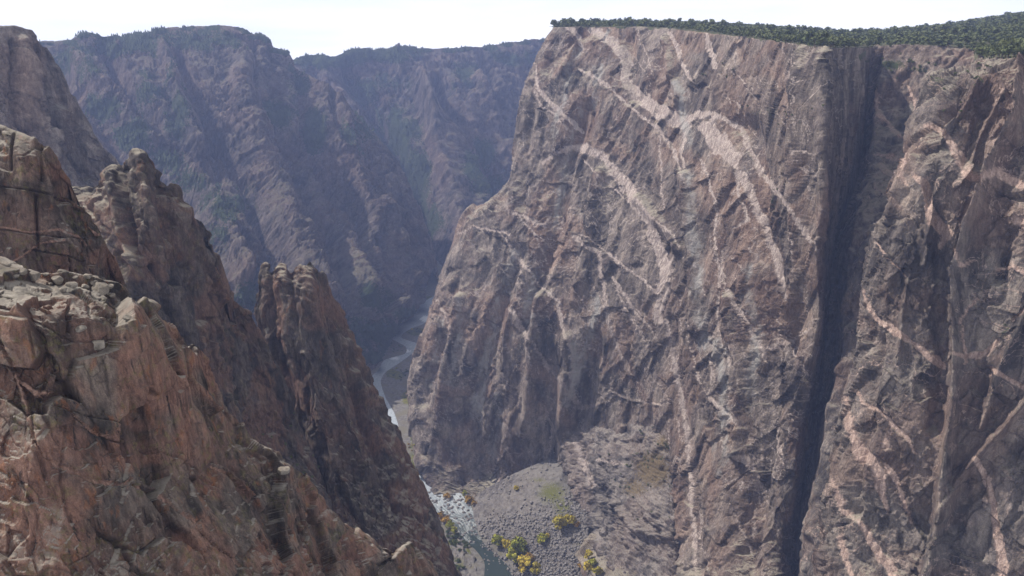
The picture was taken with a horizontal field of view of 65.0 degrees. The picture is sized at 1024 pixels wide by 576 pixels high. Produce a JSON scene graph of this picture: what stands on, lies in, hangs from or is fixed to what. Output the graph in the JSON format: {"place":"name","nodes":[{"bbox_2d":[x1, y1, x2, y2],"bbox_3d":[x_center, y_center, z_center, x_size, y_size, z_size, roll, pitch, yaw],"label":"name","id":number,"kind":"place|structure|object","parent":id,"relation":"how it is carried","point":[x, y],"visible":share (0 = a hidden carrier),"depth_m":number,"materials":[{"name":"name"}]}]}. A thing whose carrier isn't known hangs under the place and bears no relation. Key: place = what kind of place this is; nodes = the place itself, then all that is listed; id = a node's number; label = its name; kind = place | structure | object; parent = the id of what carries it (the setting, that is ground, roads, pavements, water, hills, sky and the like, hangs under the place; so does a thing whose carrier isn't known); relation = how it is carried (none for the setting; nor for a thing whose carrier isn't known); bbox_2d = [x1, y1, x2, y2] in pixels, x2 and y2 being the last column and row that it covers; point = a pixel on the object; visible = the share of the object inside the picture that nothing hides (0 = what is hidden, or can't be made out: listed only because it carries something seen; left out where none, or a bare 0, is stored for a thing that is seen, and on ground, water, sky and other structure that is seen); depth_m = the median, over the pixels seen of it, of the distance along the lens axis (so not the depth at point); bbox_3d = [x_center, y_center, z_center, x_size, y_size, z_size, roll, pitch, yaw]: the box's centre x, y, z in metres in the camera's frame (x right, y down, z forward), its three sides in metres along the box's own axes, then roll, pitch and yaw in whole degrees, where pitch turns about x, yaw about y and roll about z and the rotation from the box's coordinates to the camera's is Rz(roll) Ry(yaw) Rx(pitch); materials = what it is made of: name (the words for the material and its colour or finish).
{"place":"outdoors","nodes":[
{"label":"outdoors","id":0,"kind":"place"},
{"bbox_2d":[0,25,118,187],"bbox_3d":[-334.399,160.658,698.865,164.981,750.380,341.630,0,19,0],"label":"grey slope cliff","id":1,"kind":"structure","parent":0,"point":[38,101],"depth_m":576.96,"materials":[{"name":"grey stone"}]},
{"bbox_2d":[0,125,129,297],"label":"cliff","id":2,"kind":"structure","parent":0,"point":[47,224],"depth_m":159.45,"materials":[{"name":"stone"}]},
{"bbox_2d":[72,148,331,509],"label":"dark fin cliff","id":3,"kind":"structure","parent":0,"point":[156,235],"depth_m":340.85,"materials":[{"name":"brown stone"}]},
{"bbox_2d":[188,344,231,414],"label":"slender fin cliff","id":4,"kind":"structure","parent":0,"point":[213,388],"depth_m":162.60,"materials":[{"name":"stone"}]},
{"bbox_2d":[0,256,437,575],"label":"ridge cliff","id":5,"kind":"structure","parent":0,"point":[132,448],"depth_m":112.81,"materials":[{"name":"stone"}]},
{"bbox_2d":[1,261,11,266],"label":"boulder","id":6,"kind":"object","parent":5,"relation":"on","point":[6,263],"visible":0.98,"depth_m":113.36,"materials":[{"name":"stone"}]},
{"bbox_2d":[19,268,26,274],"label":"boulder","id":7,"kind":"object","parent":5,"relation":"on","point":[22,271],"visible":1,"depth_m":113.17,"materials":[{"name":"stone"}]},
{"bbox_2d":[28,269,40,281],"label":"boulder","id":8,"kind":"object","parent":5,"relation":"on","point":[34,275],"visible":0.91,"depth_m":114.74,"materials":[{"name":"stone"}]},
{"bbox_2d":[51,276,63,284],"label":"boulder","id":9,"kind":"object","parent":5,"relation":"on","point":[57,280],"visible":1,"depth_m":117.09,"materials":[{"name":"stone"}]},
{"bbox_2d":[65,282,77,287],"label":"boulder","id":10,"kind":"object","parent":5,"relation":"on","point":[72,284],"visible":1,"depth_m":113.06,"materials":[{"name":"stone"}]},
{"bbox_2d":[75,325,86,331],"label":"boulder","id":11,"kind":"object","parent":5,"relation":"on","point":[80,328],"visible":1,"depth_m":106.50,"materials":[{"name":"stone"}]},
{"bbox_2d":[82,284,88,289],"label":"boulder","id":12,"kind":"object","parent":5,"relation":"on","point":[85,286],"visible":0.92,"depth_m":116.97,"materials":[{"name":"stone"}]},
{"bbox_2d":[83,274,91,278],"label":"boulder","id":13,"kind":"object","parent":5,"relation":"on","point":[87,276],"visible":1,"depth_m":118.32,"materials":[{"name":"stone"}]},
{"bbox_2d":[92,340,104,350],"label":"boulder","id":14,"kind":"object","parent":5,"relation":"on","point":[99,345],"visible":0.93,"depth_m":109.03,"materials":[{"name":"stone"}]},
{"bbox_2d":[92,282,108,294],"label":"boulder","id":15,"kind":"object","parent":5,"relation":"on","point":[101,288],"visible":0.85,"depth_m":118.02,"materials":[{"name":"stone"}]},
{"bbox_2d":[122,314,131,320],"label":"boulder","id":16,"kind":"object","parent":5,"relation":"on","point":[126,317],"visible":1,"depth_m":112.86,"materials":[{"name":"stone"}]},
{"bbox_2d":[277,466,289,474],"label":"boulder","id":17,"kind":"object","parent":5,"relation":"on","point":[282,470],"visible":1,"depth_m":151.73,"materials":[{"name":"stone"}]},
{"bbox_2d":[40,25,437,370],"bbox_3d":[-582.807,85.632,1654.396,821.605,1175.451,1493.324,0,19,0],"label":"canyon hills","id":18,"kind":"structure","parent":0,"point":[343,215],"depth_m":1646.72,"materials":[{"name":"grey stone"}]},
{"bbox_2d":[39,25,416,364],"bbox_3d":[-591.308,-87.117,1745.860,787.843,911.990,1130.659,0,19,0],"label":"spur forest","id":19,"kind":"object","parent":18,"relation":"on","point":[384,342],"visible":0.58,"depth_m":1723.42,"materials":[{"name":"green plant"}]},
{"bbox_2d":[254,261,461,575],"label":"pinnacle cliff","id":20,"kind":"structure","parent":0,"point":[375,487],"depth_m":452.18,"materials":[{"name":"stone"}]},
{"bbox_2d":[293,39,542,278],"bbox_3d":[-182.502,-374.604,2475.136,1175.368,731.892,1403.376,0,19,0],"label":"farthest canyon hills","id":21,"kind":"structure","parent":0,"point":[482,103],"depth_m":2386.05,"materials":[{"name":"grey stone"}]},
{"bbox_2d":[295,37,544,238],"bbox_3d":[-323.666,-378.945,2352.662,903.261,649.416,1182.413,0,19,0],"label":"distant forest","id":22,"kind":"object","parent":21,"relation":"on","point":[380,52],"visible":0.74,"depth_m":2386.52,"materials":[{"name":"green plant"}]},
{"bbox_2d":[372,297,511,575],"bbox_3d":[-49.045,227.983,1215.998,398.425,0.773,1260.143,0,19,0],"label":"river water","id":23,"kind":"structure","parent":0,"point":[494,567],"depth_m":1064.05,"materials":[{"name":"grey liquid"}]},
{"bbox_2d":[371,261,519,575],"bbox_3d":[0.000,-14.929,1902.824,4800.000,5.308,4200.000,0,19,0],"label":"ground","id":24,"kind":"structure","parent":0,"point":[394,387],"depth_m":1362.21,"materials":[{"name":"stone"}]},
{"bbox_2d":[440,515,449,523],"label":"willow shrub","id":25,"kind":"object","parent":24,"relation":"on","point":[445,518],"visible":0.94,"depth_m":1016.15,"materials":[{"name":"orange plant"}]},
{"bbox_2d":[443,493,450,497],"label":"willow shrub","id":26,"kind":"object","parent":24,"relation":"on","point":[446,495],"visible":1,"depth_m":1066.69,"materials":[{"name":"orange plant"}]},
{"bbox_2d":[445,520,454,527],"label":"cottonwood tree","id":27,"kind":"object","parent":24,"relation":"on","point":[450,524],"visible":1,"depth_m":1005.16,"materials":[{"name":"green plant"}]},
{"bbox_2d":[451,526,456,533],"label":"cottonwood tree","id":28,"kind":"object","parent":24,"relation":"on","point":[453,529],"visible":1,"depth_m":995.48,"materials":[{"name":"green plant"}]},
{"bbox_2d":[464,495,474,502],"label":"willow shrub","id":29,"kind":"object","parent":24,"relation":"on","point":[469,498],"visible":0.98,"depth_m":1057.15,"materials":[{"name":"orange plant"}]},
{"bbox_2d":[491,534,503,545],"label":"cottonwood tree","id":30,"kind":"object","parent":24,"relation":"on","point":[496,539],"visible":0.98,"depth_m":965.95,"materials":[{"name":"green plant"}]},
{"bbox_2d":[439,517,476,575],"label":"river bank hill","id":31,"kind":"structure","parent":0,"point":[463,559],"depth_m":953.09,"materials":[{"name":"grey stone"}]},
{"bbox_2d":[438,511,443,518],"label":"willow shrub","id":32,"kind":"object","parent":31,"relation":"on","point":[440,514],"visible":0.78,"depth_m":1026.35,"materials":[{"name":"orange plant"}]},
{"bbox_2d":[0,0,1023,59],"label":"sky","id":33,"kind":"structure","parent":0,"point":[329,27],"materials":[{"name":"white"}]},
{"bbox_2d":[473,459,588,575],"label":"talus hill","id":34,"kind":"structure","parent":0,"point":[552,484],"depth_m":984.79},
{"bbox_2d":[501,538,510,548],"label":"cottonwood tree","id":35,"kind":"object","parent":34,"relation":"on","point":[505,543],"visible":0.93,"depth_m":955.17,"materials":[{"name":"yellow plant"}]},
{"bbox_2d":[506,546,518,562],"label":"cottonwood tree","id":36,"kind":"object","parent":34,"relation":"on","point":[512,553],"visible":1,"depth_m":939.29,"materials":[{"name":"yellow plant"}]},
{"bbox_2d":[510,536,526,553],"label":"cottonwood tree","id":37,"kind":"object","parent":34,"relation":"on","point":[520,542],"visible":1,"depth_m":939.25,"materials":[{"name":"green plant"}]},
{"bbox_2d":[517,554,530,572],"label":"cottonwood tree","id":38,"kind":"object","parent":34,"relation":"on","point":[524,561],"visible":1,"depth_m":921.29,"materials":[{"name":"yellow plant"}]},
{"bbox_2d":[526,551,534,560],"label":"willow shrub","id":39,"kind":"object","parent":34,"relation":"on","point":[530,555],"visible":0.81,"depth_m":929.29,"materials":[{"name":"orange plant"}]},
{"bbox_2d":[475,459,591,575],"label":"rubble","id":40,"kind":"object","parent":34,"relation":"on","point":[558,546],"visible":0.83,"depth_m":935.32,"materials":[{"name":"grey stone"}]},
{"bbox_2d":[530,562,540,574],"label":"cottonwood tree","id":41,"kind":"object","parent":34,"relation":"on","point":[535,567],"visible":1,"depth_m":915.52,"materials":[{"name":"yellow plant"}]},
{"bbox_2d":[537,532,547,543],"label":"cottonwood tree","id":42,"kind":"object","parent":34,"relation":"on","point":[543,537],"visible":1,"depth_m":926.15,"materials":[{"name":"green plant"}]},
{"bbox_2d":[552,514,566,529],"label":"cottonwood tree","id":43,"kind":"object","parent":34,"relation":"on","point":[559,521],"visible":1,"depth_m":919.95,"materials":[{"name":"yellow plant"}]},
{"bbox_2d":[565,514,575,524],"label":"cottonwood tree","id":44,"kind":"object","parent":34,"relation":"on","point":[570,519],"visible":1,"depth_m":921.38,"materials":[{"name":"yellow plant"}]},
{"bbox_2d":[558,418,679,575],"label":"apron buttress","id":45,"kind":"structure","parent":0,"point":[645,544],"depth_m":876.96,"materials":[{"name":"grey stone"}]},
{"bbox_2d":[405,26,872,575],"bbox_3d":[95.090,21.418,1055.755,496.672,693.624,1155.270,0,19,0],"label":"painted cliff","id":46,"kind":"structure","parent":0,"point":[627,248],"depth_m":852.58,"materials":[{"name":"grey stone"}]},
{"bbox_2d":[583,549,592,558],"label":"cottonwood tree","id":47,"kind":"object","parent":46,"relation":"on","point":[588,552],"visible":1,"depth_m":874.08,"materials":[{"name":"yellow plant"}]},
{"bbox_2d":[583,561,593,570],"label":"cottonwood tree","id":48,"kind":"object","parent":46,"relation":"on","point":[587,565],"visible":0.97,"depth_m":860.41,"materials":[{"name":"yellow plant"}]},
{"bbox_2d":[588,558,597,565],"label":"cottonwood tree","id":49,"kind":"object","parent":46,"relation":"on","point":[593,562],"visible":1,"depth_m":860.38,"materials":[{"name":"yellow plant"}]},
{"bbox_2d":[592,566,603,575],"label":"cottonwood tree","id":50,"kind":"object","parent":46,"relation":"on","point":[597,570],"visible":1,"depth_m":842.69,"materials":[{"name":"yellow plant"}]},
{"bbox_2d":[809,36,817,47],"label":"juniper tree","id":51,"kind":"object","parent":46,"relation":"on","point":[814,38],"visible":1,"depth_m":623.94,"materials":[{"name":"green plant"}]},
{"bbox_2d":[549,26,1016,62],"bbox_3d":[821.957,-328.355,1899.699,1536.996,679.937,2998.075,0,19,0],"label":"plateau land","id":52,"kind":"structure","parent":0,"point":[863,54],"depth_m":738.86,"materials":[{"name":"green plant"}]},
{"bbox_2d":[550,19,556,24],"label":"juniper tree","id":53,"kind":"object","parent":52,"relation":"on","point":[553,22],"visible":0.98,"depth_m":1061.25,"materials":[{"name":"green plant"}]},
{"bbox_2d":[566,17,574,26],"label":"juniper tree","id":54,"kind":"object","parent":52,"relation":"on","point":[570,20],"visible":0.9,"depth_m":1058.29,"materials":[{"name":"green plant"}]},
{"bbox_2d":[628,18,634,24],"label":"juniper tree","id":55,"kind":"object","parent":52,"relation":"on","point":[631,21],"visible":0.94,"depth_m":981.21,"materials":[{"name":"green plant"}]},
{"bbox_2d":[709,19,714,24],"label":"juniper tree","id":56,"kind":"object","parent":52,"relation":"on","point":[712,21],"visible":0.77,"depth_m":982.46,"materials":[{"name":"green plant"}]},
{"bbox_2d":[719,19,726,24],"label":"juniper tree","id":57,"kind":"object","parent":52,"relation":"on","point":[722,22],"visible":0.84,"depth_m":1050.33,"materials":[{"name":"green plant"}]},
{"bbox_2d":[782,34,788,43],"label":"juniper tree","id":58,"kind":"object","parent":52,"relation":"on","point":[785,37],"visible":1,"depth_m":684.88,"materials":[{"name":"green plant"}]},
{"bbox_2d":[552,11,1023,56],"bbox_3d":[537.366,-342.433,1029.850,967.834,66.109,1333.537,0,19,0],"label":"juniper woods","id":59,"kind":"object","parent":52,"relation":"on","point":[1004,21],"visible":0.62,"depth_m":897.39,"materials":[{"name":"green plant"}]},
{"bbox_2d":[786,28,795,33],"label":"juniper tree","id":60,"kind":"object","parent":52,"relation":"on","point":[790,31],"visible":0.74,"depth_m":785.44,"materials":[{"name":"green plant"}]},
{"bbox_2d":[790,35,797,41],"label":"juniper tree","id":61,"kind":"object","parent":52,"relation":"on","point":[793,38],"visible":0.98,"depth_m":681.40,"materials":[{"name":"green plant"}]},
{"bbox_2d":[797,33,805,43],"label":"juniper tree","id":62,"kind":"object","parent":52,"relation":"on","point":[800,36],"visible":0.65,"depth_m":662.91,"materials":[{"name":"green plant"}]},
{"bbox_2d":[802,30,819,42],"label":"juniper tree","id":63,"kind":"object","parent":52,"relation":"on","point":[806,37],"visible":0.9,"depth_m":644.01,"materials":[{"name":"green plant"}]},
{"bbox_2d":[815,39,823,45],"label":"juniper tree","id":64,"kind":"object","parent":52,"relation":"on","point":[819,42],"visible":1,"depth_m":620.95,"materials":[{"name":"green plant"}]},
{"bbox_2d":[818,31,829,45],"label":"juniper tree","id":65,"kind":"object","parent":52,"relation":"on","point":[826,34],"visible":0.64,"depth_m":656.35,"materials":[{"name":"green plant"}]},
{"bbox_2d":[820,37,827,45],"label":"juniper tree","id":66,"kind":"object","parent":52,"relation":"on","point":[825,39],"visible":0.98,"depth_m":620.24,"materials":[{"name":"green plant"}]},
{"bbox_2d":[827,39,832,46],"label":"juniper tree","id":67,"kind":"object","parent":52,"relation":"on","point":[829,42],"visible":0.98,"depth_m":627.86,"materials":[{"name":"green plant"}]},
{"bbox_2d":[834,29,842,34],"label":"juniper tree","id":68,"kind":"object","parent":52,"relation":"on","point":[838,32],"visible":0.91,"depth_m":990.53,"materials":[{"name":"green plant"}]},
{"bbox_2d":[852,41,859,48],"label":"juniper tree","id":69,"kind":"object","parent":52,"relation":"on","point":[856,43],"visible":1,"depth_m":670.13,"materials":[{"name":"green plant"}]},
{"bbox_2d":[853,28,864,34],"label":"juniper tree","id":70,"kind":"object","parent":52,"relation":"on","point":[859,31],"visible":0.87,"depth_m":981.91,"materials":[{"name":"green plant"}]},
{"bbox_2d":[876,35,887,41],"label":"juniper tree","id":71,"kind":"object","parent":52,"relation":"on","point":[880,37],"visible":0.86,"depth_m":766.06,"materials":[{"name":"green plant"}]},
{"bbox_2d":[891,27,900,32],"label":"juniper tree","id":72,"kind":"object","parent":52,"relation":"on","point":[893,30],"visible":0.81,"depth_m":980.74,"materials":[{"name":"green plant"}]},
{"bbox_2d":[914,31,925,36],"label":"juniper tree","id":73,"kind":"object","parent":52,"relation":"on","point":[918,33],"visible":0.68,"depth_m":830.64,"materials":[{"name":"green plant"}]},
{"bbox_2d":[925,37,932,44],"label":"juniper tree","id":74,"kind":"object","parent":52,"relation":"on","point":[927,39],"visible":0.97,"depth_m":725.13,"materials":[{"name":"green plant"}]},
{"bbox_2d":[939,24,947,30],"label":"juniper tree","id":75,"kind":"object","parent":52,"relation":"on","point":[942,26],"visible":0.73,"depth_m":978.12,"materials":[{"name":"green plant"}]},
{"bbox_2d":[940,28,949,35],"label":"juniper tree","id":76,"kind":"object","parent":52,"relation":"on","point":[943,31],"visible":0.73,"depth_m":824.51,"materials":[{"name":"green plant"}]},
{"bbox_2d":[950,27,961,34],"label":"juniper tree","id":77,"kind":"object","parent":52,"relation":"on","point":[954,30],"visible":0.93,"depth_m":837.55,"materials":[{"name":"green plant"}]},
{"bbox_2d":[959,34,971,42],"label":"juniper tree","id":78,"kind":"object","parent":52,"relation":"on","point":[967,38],"visible":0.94,"depth_m":716.11,"materials":[{"name":"green plant"}]},
{"bbox_2d":[962,26,969,32],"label":"juniper tree","id":79,"kind":"object","parent":52,"relation":"on","point":[965,29],"visible":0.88,"depth_m":872.52,"materials":[{"name":"green plant"}]},
{"bbox_2d":[987,26,999,33],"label":"juniper tree","id":80,"kind":"object","parent":52,"relation":"on","point":[993,30],"visible":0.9,"depth_m":775.20,"materials":[{"name":"green plant"}]},
{"bbox_2d":[1001,37,1018,45],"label":"juniper tree","id":81,"kind":"object","parent":52,"relation":"on","point":[1007,42],"visible":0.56,"depth_m":505.37,"materials":[{"name":"green plant"}]},
{"bbox_2d":[791,44,974,575],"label":"chasm cliff","id":82,"kind":"structure","parent":0,"point":[892,101],"depth_m":703.26,"materials":[{"name":"grey stone"}]},
{"bbox_2d":[944,39,952,45],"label":"juniper tree","id":83,"kind":"object","parent":82,"relation":"on","point":[949,41],"visible":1,"depth_m":703.10,"materials":[{"name":"green plant"}]},
{"bbox_2d":[969,41,976,47],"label":"juniper tree","id":84,"kind":"object","parent":82,"relation":"on","point":[974,43],"visible":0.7,"depth_m":688.30,"materials":[{"name":"green plant"}]},
{"bbox_2d":[811,52,1023,575],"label":"buttress cliff","id":85,"kind":"structure","parent":0,"point":[926,474],"depth_m":450.62,"materials":[{"name":"stone"}]},
{"bbox_2d":[976,47,983,57],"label":"juniper tree","id":86,"kind":"object","parent":85,"relation":"on","point":[979,50],"visible":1,"depth_m":507.61,"materials":[{"name":"green plant"}]},
{"bbox_2d":[990,47,996,57],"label":"juniper tree","id":87,"kind":"object","parent":85,"relation":"on","point":[993,50],"visible":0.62,"depth_m":489.86,"materials":[{"name":"green plant"}]},
{"bbox_2d":[994,47,1001,55],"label":"juniper tree","id":88,"kind":"object","parent":85,"relation":"on","point":[998,51],"visible":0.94,"depth_m":474.15,"materials":[{"name":"green plant"}]},
{"bbox_2d":[998,44,1008,57],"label":"juniper tree","id":89,"kind":"object","parent":85,"relation":"on","point":[1004,46],"visible":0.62,"depth_m":473.17,"materials":[{"name":"green plant"}]},
{"bbox_2d":[1002,48,1014,57],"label":"juniper tree","id":90,"kind":"object","parent":85,"relation":"on","point":[1010,50],"visible":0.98,"depth_m":463.44,"materials":[{"name":"green plant"}]},
{"bbox_2d":[1014,46,1023,57],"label":"juniper tree","id":91,"kind":"object","parent":85,"relation":"on","point":[1017,49],"visible":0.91,"depth_m":453.74,"materials":[{"name":"green plant"}]}
]}

